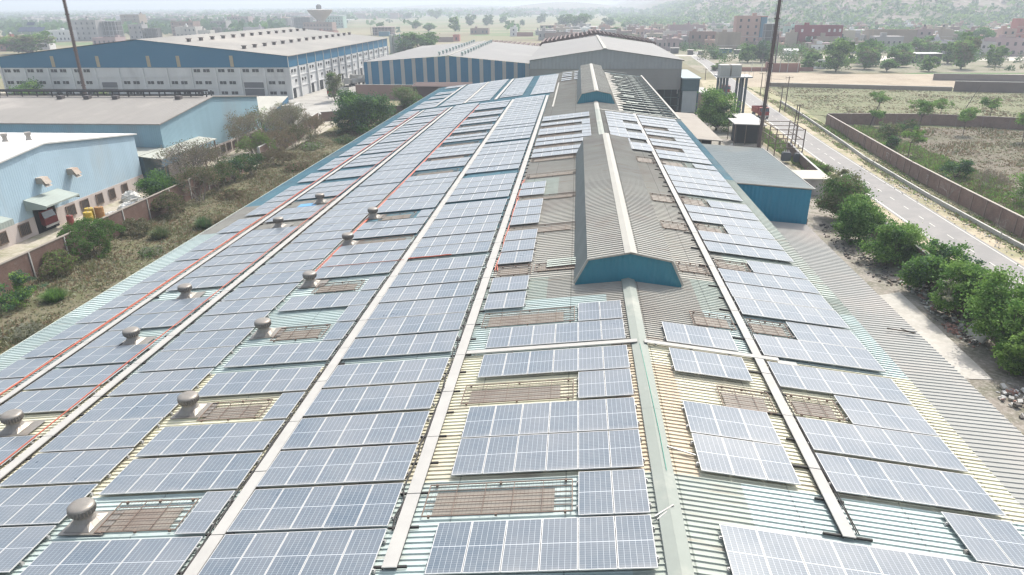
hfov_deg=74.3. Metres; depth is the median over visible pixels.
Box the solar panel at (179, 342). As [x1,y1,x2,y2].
[161,332,198,351]
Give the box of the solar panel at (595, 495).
[576,470,613,515]
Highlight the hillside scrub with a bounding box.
[605,0,1023,33]
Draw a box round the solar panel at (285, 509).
[258,487,312,530]
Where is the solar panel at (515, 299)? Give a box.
[504,291,527,307]
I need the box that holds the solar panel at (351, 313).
[336,305,365,321]
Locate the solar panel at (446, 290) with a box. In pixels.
[435,283,458,297]
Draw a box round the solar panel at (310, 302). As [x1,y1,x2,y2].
[295,294,324,309]
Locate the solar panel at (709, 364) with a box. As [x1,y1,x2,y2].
[693,351,726,377]
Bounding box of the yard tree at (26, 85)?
[6,76,48,94]
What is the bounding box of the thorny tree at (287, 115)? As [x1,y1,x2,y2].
[263,101,314,130]
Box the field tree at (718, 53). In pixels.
[708,50,724,58]
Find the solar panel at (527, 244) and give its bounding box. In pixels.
[518,239,536,250]
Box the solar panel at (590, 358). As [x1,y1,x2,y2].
[578,346,603,370]
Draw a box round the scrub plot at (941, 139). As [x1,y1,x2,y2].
[867,127,1023,210]
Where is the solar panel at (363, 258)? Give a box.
[352,253,374,263]
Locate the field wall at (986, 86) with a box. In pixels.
[953,81,1023,92]
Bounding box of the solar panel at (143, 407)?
[119,394,167,419]
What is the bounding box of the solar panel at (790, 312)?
[774,302,805,322]
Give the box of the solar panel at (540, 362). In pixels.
[527,350,553,373]
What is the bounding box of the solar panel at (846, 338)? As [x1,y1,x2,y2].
[829,327,865,348]
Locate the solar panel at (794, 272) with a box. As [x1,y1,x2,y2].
[781,265,807,279]
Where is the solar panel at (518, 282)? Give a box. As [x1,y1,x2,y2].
[508,275,529,290]
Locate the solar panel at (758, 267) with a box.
[746,260,771,274]
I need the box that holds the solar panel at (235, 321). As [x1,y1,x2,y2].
[219,313,251,329]
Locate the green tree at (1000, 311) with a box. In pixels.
[957,263,1023,344]
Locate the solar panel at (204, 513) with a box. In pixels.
[174,490,234,534]
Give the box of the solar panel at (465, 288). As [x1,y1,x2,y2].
[453,281,477,296]
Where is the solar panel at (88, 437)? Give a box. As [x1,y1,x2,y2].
[62,420,117,450]
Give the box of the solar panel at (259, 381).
[238,369,278,394]
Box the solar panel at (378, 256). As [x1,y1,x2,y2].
[367,251,389,262]
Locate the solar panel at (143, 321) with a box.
[129,313,160,328]
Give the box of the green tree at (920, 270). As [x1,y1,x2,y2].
[894,237,988,291]
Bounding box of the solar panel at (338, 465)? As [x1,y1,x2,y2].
[315,447,361,483]
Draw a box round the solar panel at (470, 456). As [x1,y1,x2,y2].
[451,437,488,475]
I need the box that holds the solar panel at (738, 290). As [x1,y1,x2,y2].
[725,282,752,299]
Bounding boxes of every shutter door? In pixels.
[102,82,117,93]
[244,82,264,95]
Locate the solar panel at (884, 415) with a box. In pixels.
[861,399,909,431]
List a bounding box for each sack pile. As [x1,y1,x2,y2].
[117,201,134,209]
[121,190,140,202]
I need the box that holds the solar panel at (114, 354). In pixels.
[93,345,134,364]
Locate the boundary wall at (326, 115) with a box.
[318,105,403,122]
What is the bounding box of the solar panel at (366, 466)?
[344,445,389,482]
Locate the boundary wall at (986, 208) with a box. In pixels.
[825,114,1023,238]
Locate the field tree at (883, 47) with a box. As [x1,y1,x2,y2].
[866,40,888,51]
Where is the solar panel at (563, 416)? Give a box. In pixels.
[548,400,577,433]
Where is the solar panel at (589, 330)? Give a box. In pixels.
[578,320,601,341]
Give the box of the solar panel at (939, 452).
[911,433,968,471]
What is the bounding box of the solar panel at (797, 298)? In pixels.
[783,290,813,307]
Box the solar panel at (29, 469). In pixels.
[0,452,60,486]
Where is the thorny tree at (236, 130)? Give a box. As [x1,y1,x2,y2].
[221,106,292,147]
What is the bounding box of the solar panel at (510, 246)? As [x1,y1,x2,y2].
[501,240,519,251]
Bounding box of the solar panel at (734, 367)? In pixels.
[718,354,752,381]
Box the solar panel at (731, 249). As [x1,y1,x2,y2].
[720,243,742,255]
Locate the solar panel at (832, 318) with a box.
[815,308,849,328]
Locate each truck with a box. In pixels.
[38,207,59,231]
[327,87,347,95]
[343,78,349,86]
[347,77,364,85]
[349,74,364,78]
[751,105,768,118]
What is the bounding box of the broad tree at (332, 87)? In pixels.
[324,70,344,100]
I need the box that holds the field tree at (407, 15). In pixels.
[402,12,411,18]
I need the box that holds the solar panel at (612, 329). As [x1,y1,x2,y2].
[601,319,626,339]
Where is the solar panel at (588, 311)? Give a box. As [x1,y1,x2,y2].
[577,302,600,320]
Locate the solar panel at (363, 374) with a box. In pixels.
[346,362,381,386]
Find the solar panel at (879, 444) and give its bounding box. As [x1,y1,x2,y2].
[854,425,905,462]
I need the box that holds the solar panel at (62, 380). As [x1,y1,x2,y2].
[43,367,88,388]
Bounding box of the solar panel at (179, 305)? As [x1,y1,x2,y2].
[163,298,195,312]
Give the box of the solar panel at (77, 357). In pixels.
[56,347,99,366]
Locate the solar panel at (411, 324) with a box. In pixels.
[397,315,425,334]
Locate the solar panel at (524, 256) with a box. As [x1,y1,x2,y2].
[515,250,534,262]
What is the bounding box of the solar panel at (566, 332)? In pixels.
[555,322,577,343]
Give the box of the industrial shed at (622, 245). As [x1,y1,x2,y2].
[0,63,1023,574]
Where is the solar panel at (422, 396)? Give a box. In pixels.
[405,382,440,409]
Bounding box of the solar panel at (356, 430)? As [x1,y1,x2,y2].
[336,414,377,446]
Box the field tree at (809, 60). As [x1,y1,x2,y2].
[800,51,824,66]
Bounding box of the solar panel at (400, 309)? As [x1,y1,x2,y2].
[387,301,414,317]
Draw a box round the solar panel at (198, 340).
[180,331,216,349]
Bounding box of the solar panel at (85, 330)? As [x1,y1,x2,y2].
[65,322,104,338]
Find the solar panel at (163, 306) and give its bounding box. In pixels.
[147,299,180,313]
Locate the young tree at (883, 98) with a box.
[867,91,891,110]
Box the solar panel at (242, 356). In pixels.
[223,346,260,367]
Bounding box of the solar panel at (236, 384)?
[216,371,257,395]
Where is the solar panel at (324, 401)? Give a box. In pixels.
[303,388,343,415]
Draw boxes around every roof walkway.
[0,107,452,483]
[0,110,424,404]
[178,99,514,574]
[373,95,548,569]
[435,85,465,106]
[464,82,488,102]
[466,339,797,365]
[494,78,514,99]
[634,114,872,541]
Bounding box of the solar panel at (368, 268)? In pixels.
[357,262,380,274]
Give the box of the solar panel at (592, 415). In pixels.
[578,399,607,431]
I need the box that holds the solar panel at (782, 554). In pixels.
[756,530,808,574]
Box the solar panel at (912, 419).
[887,403,938,436]
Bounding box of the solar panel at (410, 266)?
[399,260,421,273]
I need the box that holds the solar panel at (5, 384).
[0,378,22,396]
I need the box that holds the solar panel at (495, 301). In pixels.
[483,293,506,309]
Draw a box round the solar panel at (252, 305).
[237,298,267,312]
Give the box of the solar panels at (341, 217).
[75,71,1023,574]
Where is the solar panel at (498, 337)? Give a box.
[485,327,511,348]
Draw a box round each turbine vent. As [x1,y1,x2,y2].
[0,409,45,436]
[57,497,123,535]
[119,326,156,345]
[170,391,218,418]
[175,283,205,299]
[249,317,286,339]
[270,216,291,228]
[298,270,328,288]
[312,193,331,204]
[338,232,362,246]
[365,207,385,219]
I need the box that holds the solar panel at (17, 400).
[0,390,39,414]
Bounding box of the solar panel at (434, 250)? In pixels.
[425,245,445,255]
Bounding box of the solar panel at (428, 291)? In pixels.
[416,284,440,299]
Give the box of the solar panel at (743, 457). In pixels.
[722,437,766,480]
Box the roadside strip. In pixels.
[739,80,1023,242]
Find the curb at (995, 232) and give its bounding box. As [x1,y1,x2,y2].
[780,100,1023,250]
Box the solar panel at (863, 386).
[842,372,885,400]
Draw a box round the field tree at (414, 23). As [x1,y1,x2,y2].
[411,20,422,28]
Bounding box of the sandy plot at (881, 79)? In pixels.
[739,71,1023,87]
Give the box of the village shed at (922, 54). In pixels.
[911,52,942,62]
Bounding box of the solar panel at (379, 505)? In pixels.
[355,483,403,527]
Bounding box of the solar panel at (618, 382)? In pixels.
[604,368,634,396]
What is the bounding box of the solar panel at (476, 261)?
[466,255,486,267]
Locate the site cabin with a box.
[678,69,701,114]
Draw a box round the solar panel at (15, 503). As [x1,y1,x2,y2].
[0,486,45,525]
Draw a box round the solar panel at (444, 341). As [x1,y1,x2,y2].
[429,331,458,352]
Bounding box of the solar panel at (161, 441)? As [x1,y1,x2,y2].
[135,426,187,456]
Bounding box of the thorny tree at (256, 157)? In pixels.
[232,152,266,174]
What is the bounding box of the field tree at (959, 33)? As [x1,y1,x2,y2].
[953,31,964,40]
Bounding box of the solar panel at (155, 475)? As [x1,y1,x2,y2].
[126,457,183,493]
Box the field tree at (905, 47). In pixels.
[885,42,914,52]
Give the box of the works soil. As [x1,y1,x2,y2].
[678,111,1023,434]
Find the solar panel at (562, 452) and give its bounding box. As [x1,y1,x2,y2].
[546,432,577,470]
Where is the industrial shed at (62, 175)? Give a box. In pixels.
[0,131,145,249]
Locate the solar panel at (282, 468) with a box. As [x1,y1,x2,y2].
[256,450,306,486]
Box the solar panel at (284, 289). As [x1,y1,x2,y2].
[270,283,298,296]
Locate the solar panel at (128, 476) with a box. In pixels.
[99,458,157,494]
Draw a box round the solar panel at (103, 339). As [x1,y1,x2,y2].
[83,330,122,348]
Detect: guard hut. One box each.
[727,113,766,144]
[792,170,831,194]
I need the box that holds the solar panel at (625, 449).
[609,429,644,467]
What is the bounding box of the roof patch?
[298,203,315,206]
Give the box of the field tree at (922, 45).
[907,37,947,52]
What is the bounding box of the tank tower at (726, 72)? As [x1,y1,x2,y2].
[714,64,753,112]
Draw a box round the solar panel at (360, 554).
[335,528,386,574]
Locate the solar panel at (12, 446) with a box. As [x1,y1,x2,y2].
[0,435,38,465]
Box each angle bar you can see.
[654,504,673,519]
[667,446,696,455]
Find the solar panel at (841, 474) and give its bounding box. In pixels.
[815,453,869,495]
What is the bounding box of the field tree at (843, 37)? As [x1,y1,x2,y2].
[834,36,853,43]
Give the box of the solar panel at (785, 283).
[773,276,800,291]
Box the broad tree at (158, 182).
[132,168,187,197]
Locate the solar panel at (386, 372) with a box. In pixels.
[369,361,403,384]
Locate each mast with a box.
[62,0,86,93]
[756,0,782,146]
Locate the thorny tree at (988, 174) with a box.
[970,166,1012,188]
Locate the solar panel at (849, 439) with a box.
[825,421,874,458]
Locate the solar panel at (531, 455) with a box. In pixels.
[514,434,547,472]
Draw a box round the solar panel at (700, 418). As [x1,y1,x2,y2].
[681,400,720,436]
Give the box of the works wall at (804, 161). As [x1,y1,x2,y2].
[787,141,829,193]
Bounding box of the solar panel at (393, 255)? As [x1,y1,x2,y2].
[383,250,404,260]
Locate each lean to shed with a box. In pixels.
[136,136,217,178]
[675,112,722,144]
[771,221,1023,507]
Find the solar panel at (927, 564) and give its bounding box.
[906,552,953,574]
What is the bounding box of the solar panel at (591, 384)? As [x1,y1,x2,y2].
[577,370,605,397]
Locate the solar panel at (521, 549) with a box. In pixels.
[500,519,541,572]
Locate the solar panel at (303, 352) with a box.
[285,342,320,362]
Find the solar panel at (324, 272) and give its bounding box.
[315,267,333,278]
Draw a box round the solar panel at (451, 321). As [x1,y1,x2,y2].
[439,312,465,330]
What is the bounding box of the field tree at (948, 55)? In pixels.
[938,40,960,63]
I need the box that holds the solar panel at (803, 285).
[791,278,819,293]
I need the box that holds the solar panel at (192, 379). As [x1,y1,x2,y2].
[170,368,213,391]
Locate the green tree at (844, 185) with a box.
[811,167,878,216]
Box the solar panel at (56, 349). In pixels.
[37,339,79,356]
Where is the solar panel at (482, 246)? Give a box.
[472,241,491,252]
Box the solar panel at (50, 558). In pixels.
[20,541,80,574]
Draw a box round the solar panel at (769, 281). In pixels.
[754,273,781,288]
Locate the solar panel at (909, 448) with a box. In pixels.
[882,429,936,467]
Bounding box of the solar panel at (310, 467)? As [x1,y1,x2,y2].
[285,448,333,485]
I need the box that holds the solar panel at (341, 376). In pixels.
[322,364,358,387]
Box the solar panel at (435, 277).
[424,270,447,284]
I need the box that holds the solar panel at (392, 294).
[379,287,405,302]
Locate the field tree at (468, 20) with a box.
[465,14,476,24]
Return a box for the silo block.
[389,33,400,52]
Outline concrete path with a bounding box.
[879,292,992,379]
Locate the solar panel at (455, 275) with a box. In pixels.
[442,269,464,282]
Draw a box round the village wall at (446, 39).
[433,37,453,41]
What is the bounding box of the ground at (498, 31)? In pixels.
[0,14,1023,242]
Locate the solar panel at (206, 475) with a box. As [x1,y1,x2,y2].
[181,454,235,490]
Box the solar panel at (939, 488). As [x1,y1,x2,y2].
[908,466,971,510]
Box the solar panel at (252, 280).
[238,274,265,286]
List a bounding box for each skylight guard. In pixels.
[94,498,198,533]
[196,399,272,421]
[270,324,330,341]
[311,280,364,293]
[356,235,413,244]
[378,211,416,220]
[413,168,459,175]
[421,478,572,518]
[428,154,469,160]
[441,141,477,146]
[453,131,485,135]
[459,122,492,127]
[461,379,573,405]
[467,115,497,119]
[481,306,574,328]
[497,264,532,276]
[510,221,575,232]
[519,192,575,200]
[526,169,575,178]
[531,154,575,161]
[534,261,574,272]
[537,142,573,148]
[539,132,574,137]
[542,123,573,128]
[636,156,655,163]
[643,126,667,130]
[648,135,673,140]
[650,193,674,202]
[653,146,682,151]
[660,220,687,230]
[661,160,686,166]
[675,261,709,274]
[680,196,708,206]
[689,311,736,330]
[695,223,725,233]
[714,259,750,271]
[716,385,776,414]
[746,318,792,338]
[786,394,845,421]
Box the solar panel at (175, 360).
[156,349,196,370]
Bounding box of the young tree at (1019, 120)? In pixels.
[1014,111,1023,141]
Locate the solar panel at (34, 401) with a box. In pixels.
[15,389,59,412]
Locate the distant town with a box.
[22,7,638,26]
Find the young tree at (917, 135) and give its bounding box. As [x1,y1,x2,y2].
[898,125,927,155]
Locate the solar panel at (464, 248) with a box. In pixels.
[456,242,475,253]
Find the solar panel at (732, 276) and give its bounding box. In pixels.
[718,268,743,283]
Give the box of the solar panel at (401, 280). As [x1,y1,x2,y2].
[389,273,413,287]
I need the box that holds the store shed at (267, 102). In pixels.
[257,96,302,131]
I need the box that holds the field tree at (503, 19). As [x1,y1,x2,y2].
[499,16,506,22]
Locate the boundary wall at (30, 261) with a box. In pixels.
[0,152,250,294]
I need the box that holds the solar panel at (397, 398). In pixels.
[379,383,415,411]
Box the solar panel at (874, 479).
[846,457,903,500]
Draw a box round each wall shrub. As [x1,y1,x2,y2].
[37,248,79,279]
[117,217,151,235]
[167,164,223,201]
[196,161,243,190]
[218,153,252,181]
[245,105,281,132]
[259,127,295,154]
[259,146,296,167]
[274,101,305,125]
[279,123,318,147]
[333,117,358,133]
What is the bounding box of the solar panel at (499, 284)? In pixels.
[489,277,510,291]
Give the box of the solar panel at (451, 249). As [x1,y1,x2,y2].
[441,244,460,254]
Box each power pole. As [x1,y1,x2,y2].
[774,33,779,62]
[778,85,786,111]
[784,76,792,110]
[791,105,803,144]
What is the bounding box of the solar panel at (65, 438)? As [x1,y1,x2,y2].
[39,422,94,451]
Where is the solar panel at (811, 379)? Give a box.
[792,365,832,393]
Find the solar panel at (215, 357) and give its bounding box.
[196,346,234,367]
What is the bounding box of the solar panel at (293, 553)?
[265,531,320,574]
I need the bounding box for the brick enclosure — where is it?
[742,60,813,71]
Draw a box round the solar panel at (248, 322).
[237,311,270,328]
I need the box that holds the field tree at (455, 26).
[448,16,460,31]
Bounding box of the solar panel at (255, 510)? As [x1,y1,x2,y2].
[227,488,283,531]
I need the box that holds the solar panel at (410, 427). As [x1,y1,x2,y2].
[391,411,429,443]
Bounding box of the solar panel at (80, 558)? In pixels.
[50,540,110,574]
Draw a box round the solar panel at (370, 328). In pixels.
[356,318,386,337]
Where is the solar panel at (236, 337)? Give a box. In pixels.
[218,328,253,346]
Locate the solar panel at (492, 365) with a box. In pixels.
[478,353,506,377]
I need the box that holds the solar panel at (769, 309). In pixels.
[754,300,784,319]
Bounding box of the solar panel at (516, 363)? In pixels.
[502,352,529,375]
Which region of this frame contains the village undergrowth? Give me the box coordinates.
[609,25,1023,70]
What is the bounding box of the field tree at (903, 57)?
[885,46,915,66]
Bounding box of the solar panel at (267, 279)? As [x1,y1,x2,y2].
[253,273,280,285]
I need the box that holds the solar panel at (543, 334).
[531,324,555,344]
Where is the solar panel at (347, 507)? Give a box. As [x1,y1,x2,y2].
[322,484,372,528]
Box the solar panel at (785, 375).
[767,361,805,389]
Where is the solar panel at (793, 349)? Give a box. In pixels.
[776,337,811,361]
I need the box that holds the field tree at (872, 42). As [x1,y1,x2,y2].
[855,38,886,65]
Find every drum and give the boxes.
[66,215,73,224]
[83,211,93,219]
[84,207,95,218]
[94,206,104,217]
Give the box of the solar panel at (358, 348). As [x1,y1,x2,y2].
[342,337,374,358]
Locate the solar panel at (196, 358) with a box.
[176,348,214,368]
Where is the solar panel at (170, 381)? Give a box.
[149,369,193,392]
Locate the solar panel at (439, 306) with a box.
[426,298,452,314]
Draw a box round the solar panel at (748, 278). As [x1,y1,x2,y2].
[736,271,762,286]
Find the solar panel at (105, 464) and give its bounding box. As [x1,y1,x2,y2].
[74,448,133,482]
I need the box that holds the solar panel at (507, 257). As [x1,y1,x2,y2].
[497,251,516,264]
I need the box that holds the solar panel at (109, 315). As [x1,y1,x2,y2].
[90,308,125,322]
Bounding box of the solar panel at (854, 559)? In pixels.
[831,541,882,574]
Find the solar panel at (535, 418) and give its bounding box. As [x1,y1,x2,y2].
[519,402,549,434]
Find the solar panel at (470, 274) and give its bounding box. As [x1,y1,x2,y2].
[460,267,482,281]
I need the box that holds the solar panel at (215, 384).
[198,372,236,396]
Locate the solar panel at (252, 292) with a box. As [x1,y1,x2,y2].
[237,286,266,299]
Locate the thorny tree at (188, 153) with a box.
[150,137,222,173]
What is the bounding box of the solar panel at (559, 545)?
[539,517,577,571]
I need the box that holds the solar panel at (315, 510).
[290,485,342,529]
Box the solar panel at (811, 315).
[795,305,827,325]
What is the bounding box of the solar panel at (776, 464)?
[753,442,800,484]
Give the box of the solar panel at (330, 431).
[308,415,351,447]
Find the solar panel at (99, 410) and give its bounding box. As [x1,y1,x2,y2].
[75,396,125,422]
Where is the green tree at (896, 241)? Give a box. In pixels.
[856,217,929,266]
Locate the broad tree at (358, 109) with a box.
[328,87,398,134]
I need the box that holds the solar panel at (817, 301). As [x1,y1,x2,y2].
[802,292,832,309]
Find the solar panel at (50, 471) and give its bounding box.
[23,451,84,485]
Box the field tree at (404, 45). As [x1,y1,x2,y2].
[392,38,415,52]
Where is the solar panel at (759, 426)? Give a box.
[739,408,781,445]
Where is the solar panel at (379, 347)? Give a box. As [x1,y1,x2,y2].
[364,336,395,357]
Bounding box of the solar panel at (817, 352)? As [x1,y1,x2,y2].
[799,340,836,364]
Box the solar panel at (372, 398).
[353,385,391,412]
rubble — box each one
[819,223,900,285]
[859,165,1021,258]
[898,278,929,296]
[919,297,990,350]
[941,322,962,334]
[996,383,1023,418]
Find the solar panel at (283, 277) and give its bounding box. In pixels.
[269,271,296,284]
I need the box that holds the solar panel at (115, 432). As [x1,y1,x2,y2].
[86,419,139,449]
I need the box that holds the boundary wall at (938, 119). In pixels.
[828,113,1023,129]
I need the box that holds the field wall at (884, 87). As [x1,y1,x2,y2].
[769,82,952,90]
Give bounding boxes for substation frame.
[760,120,805,155]
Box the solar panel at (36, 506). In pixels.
[3,485,71,525]
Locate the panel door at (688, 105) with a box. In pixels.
[681,91,696,112]
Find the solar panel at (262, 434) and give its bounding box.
[237,420,284,451]
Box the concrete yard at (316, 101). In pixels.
[289,82,361,117]
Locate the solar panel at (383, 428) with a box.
[363,412,403,444]
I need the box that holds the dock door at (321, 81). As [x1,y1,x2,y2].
[320,80,323,89]
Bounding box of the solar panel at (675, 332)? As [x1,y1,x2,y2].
[661,321,689,344]
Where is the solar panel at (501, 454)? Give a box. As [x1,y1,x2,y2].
[482,435,518,473]
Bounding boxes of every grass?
[747,86,1023,256]
[762,127,839,177]
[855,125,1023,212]
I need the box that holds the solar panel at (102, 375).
[82,364,127,385]
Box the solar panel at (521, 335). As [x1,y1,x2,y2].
[508,325,533,346]
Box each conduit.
[0,108,446,464]
[0,112,417,394]
[315,105,478,270]
[327,259,403,266]
[408,254,451,258]
[494,180,524,270]
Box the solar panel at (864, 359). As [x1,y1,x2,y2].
[845,347,885,371]
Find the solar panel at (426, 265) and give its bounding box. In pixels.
[416,259,437,271]
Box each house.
[0,32,13,50]
[39,43,55,49]
[46,27,78,40]
[67,16,105,40]
[92,33,125,43]
[99,21,124,36]
[120,12,146,23]
[127,21,147,38]
[142,28,161,38]
[170,18,200,35]
[175,24,202,35]
[198,27,214,33]
[210,18,230,31]
[227,15,252,22]
[243,24,265,30]
[292,17,312,27]
[303,20,336,29]
[319,29,338,32]
[325,16,346,27]
[370,27,394,35]
[453,34,460,40]
[470,25,489,33]
[510,24,517,35]
[540,25,553,28]
[545,32,572,40]
[643,29,662,34]
[663,29,686,37]
[667,21,704,30]
[687,27,715,47]
[714,27,732,31]
[714,29,740,50]
[733,13,760,48]
[758,16,767,38]
[762,23,779,50]
[782,22,794,33]
[784,27,797,48]
[794,23,843,48]
[814,59,825,68]
[842,28,855,42]
[864,29,917,42]
[914,24,933,38]
[916,26,946,33]
[916,34,953,53]
[937,25,953,39]
[973,38,996,56]
[984,35,1023,55]
[996,26,1016,36]
[1010,18,1023,37]
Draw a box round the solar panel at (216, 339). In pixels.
[198,329,235,348]
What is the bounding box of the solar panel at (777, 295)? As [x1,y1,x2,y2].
[764,287,792,304]
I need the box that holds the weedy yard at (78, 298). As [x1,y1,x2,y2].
[0,115,393,353]
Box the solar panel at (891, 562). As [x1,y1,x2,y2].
[868,546,918,574]
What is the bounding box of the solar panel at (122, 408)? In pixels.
[97,395,146,421]
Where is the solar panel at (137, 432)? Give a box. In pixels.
[110,417,162,447]
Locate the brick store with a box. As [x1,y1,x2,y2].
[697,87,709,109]
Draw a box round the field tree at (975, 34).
[965,29,993,38]
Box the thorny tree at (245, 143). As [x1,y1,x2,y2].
[234,129,276,153]
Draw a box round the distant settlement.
[535,18,1011,50]
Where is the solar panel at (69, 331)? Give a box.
[49,324,87,340]
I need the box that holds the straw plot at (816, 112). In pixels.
[770,87,1023,128]
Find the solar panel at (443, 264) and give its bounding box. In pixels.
[432,258,453,270]
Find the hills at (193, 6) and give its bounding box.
[0,0,613,11]
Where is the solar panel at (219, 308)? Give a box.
[203,300,235,315]
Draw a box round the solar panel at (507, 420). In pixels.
[490,404,522,436]
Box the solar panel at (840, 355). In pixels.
[822,343,860,368]
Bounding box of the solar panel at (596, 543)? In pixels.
[578,516,617,570]
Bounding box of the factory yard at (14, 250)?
[0,92,336,261]
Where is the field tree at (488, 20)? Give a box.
[482,15,493,25]
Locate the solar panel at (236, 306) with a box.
[220,299,251,314]
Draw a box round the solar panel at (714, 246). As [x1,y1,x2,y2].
[704,241,725,253]
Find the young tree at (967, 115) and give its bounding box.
[957,107,981,135]
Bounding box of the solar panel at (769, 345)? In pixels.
[753,334,787,358]
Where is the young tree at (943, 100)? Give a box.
[933,97,954,113]
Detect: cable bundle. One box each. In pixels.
[180,114,501,574]
[392,111,540,530]
[666,172,859,534]
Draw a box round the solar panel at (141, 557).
[112,537,171,574]
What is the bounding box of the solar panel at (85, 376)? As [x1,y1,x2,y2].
[63,365,108,386]
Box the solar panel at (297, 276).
[285,270,308,282]
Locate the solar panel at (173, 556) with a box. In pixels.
[143,536,202,574]
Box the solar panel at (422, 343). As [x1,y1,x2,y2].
[407,333,437,354]
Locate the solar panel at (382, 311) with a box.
[368,302,396,319]
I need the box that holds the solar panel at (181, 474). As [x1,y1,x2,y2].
[153,455,209,492]
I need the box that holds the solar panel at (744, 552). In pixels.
[718,524,770,574]
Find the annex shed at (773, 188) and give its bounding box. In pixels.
[702,144,815,223]
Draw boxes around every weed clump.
[0,321,46,340]
[37,285,71,302]
[137,245,165,258]
[147,225,170,239]
[191,215,213,228]
[210,214,225,224]
[212,187,245,200]
[283,161,308,172]
[300,141,324,150]
[331,133,355,143]
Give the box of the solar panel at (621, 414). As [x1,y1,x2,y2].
[606,397,639,429]
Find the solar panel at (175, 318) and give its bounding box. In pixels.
[159,310,194,326]
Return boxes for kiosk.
[379,31,389,35]
[670,48,678,53]
[687,49,693,54]
[719,48,731,53]
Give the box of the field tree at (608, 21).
[602,17,615,24]
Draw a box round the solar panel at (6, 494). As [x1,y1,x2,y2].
[0,488,19,504]
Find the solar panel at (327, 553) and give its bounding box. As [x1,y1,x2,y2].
[300,530,353,574]
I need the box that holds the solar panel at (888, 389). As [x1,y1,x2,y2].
[866,375,912,404]
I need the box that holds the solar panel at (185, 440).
[160,424,211,455]
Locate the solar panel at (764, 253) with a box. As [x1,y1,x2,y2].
[752,247,776,259]
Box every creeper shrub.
[56,217,126,260]
[150,190,184,214]
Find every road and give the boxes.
[676,55,1013,58]
[691,52,1023,290]
[823,56,1023,60]
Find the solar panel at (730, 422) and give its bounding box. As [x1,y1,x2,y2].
[711,404,750,440]
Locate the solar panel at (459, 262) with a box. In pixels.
[449,256,469,268]
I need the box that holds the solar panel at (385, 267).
[373,261,396,273]
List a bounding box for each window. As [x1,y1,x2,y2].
[0,230,9,245]
[7,80,14,84]
[18,221,31,236]
[65,203,76,215]
[80,198,89,211]
[95,192,104,204]
[108,188,116,199]
[121,183,128,192]
[226,141,231,150]
[276,68,283,72]
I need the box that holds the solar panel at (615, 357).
[603,345,630,369]
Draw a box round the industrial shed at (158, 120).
[0,89,261,176]
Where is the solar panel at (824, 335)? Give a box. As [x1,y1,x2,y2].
[807,324,842,345]
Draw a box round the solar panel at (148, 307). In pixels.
[131,300,165,314]
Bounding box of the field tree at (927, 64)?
[919,55,941,70]
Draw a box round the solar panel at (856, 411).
[834,395,880,427]
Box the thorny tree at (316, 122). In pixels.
[299,111,332,136]
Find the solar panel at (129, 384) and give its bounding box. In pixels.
[107,372,152,395]
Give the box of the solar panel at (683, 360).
[668,347,700,374]
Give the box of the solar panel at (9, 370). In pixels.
[0,359,33,378]
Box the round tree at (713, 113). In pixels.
[695,85,742,132]
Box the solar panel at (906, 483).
[877,462,937,505]
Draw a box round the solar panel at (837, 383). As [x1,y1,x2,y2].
[817,368,858,397]
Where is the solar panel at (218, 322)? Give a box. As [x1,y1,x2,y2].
[201,314,235,331]
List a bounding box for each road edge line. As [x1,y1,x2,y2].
[694,58,1013,294]
[697,52,1023,268]
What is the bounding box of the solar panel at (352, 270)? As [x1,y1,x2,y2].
[341,264,364,276]
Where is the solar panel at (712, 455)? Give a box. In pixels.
[690,433,733,475]
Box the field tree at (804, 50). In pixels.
[797,46,819,55]
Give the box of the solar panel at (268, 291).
[254,284,282,298]
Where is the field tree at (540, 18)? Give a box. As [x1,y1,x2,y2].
[536,13,546,22]
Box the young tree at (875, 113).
[869,109,886,124]
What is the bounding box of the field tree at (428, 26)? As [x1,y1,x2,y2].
[422,23,437,31]
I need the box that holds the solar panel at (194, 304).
[180,296,212,310]
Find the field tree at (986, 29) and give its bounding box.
[975,27,996,36]
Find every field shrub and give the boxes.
[807,162,835,173]
[876,120,906,136]
[885,135,901,148]
[895,118,920,132]
[937,173,951,179]
[938,158,975,178]
[1007,172,1023,198]
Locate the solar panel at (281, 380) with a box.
[261,368,300,392]
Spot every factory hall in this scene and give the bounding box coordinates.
[0,27,388,98]
[364,40,539,84]
[529,35,683,111]
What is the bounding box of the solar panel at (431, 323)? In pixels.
[418,314,445,332]
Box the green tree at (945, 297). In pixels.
[925,260,998,317]
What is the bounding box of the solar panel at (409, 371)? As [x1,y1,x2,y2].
[393,359,426,383]
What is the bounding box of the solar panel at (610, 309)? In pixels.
[599,300,623,319]
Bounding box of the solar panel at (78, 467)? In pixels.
[48,450,108,483]
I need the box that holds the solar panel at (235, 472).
[209,452,262,489]
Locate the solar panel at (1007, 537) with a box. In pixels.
[976,517,1023,567]
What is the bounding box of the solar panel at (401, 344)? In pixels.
[385,334,416,355]
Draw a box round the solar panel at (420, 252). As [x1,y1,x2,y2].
[409,247,429,257]
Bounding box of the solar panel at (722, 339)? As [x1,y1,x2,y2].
[707,328,737,350]
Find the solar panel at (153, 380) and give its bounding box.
[128,371,172,394]
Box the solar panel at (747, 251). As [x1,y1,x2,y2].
[736,245,759,257]
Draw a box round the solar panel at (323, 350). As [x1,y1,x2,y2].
[306,340,340,361]
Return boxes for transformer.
[780,150,790,160]
[793,151,802,161]
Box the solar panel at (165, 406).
[142,393,180,418]
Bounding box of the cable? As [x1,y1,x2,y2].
[640,346,666,469]
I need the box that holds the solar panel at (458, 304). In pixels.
[446,296,471,313]
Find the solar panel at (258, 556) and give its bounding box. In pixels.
[231,532,287,574]
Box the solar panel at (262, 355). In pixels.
[244,345,280,365]
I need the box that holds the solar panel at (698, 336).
[684,324,714,347]
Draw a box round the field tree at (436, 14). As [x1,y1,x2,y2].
[427,9,442,18]

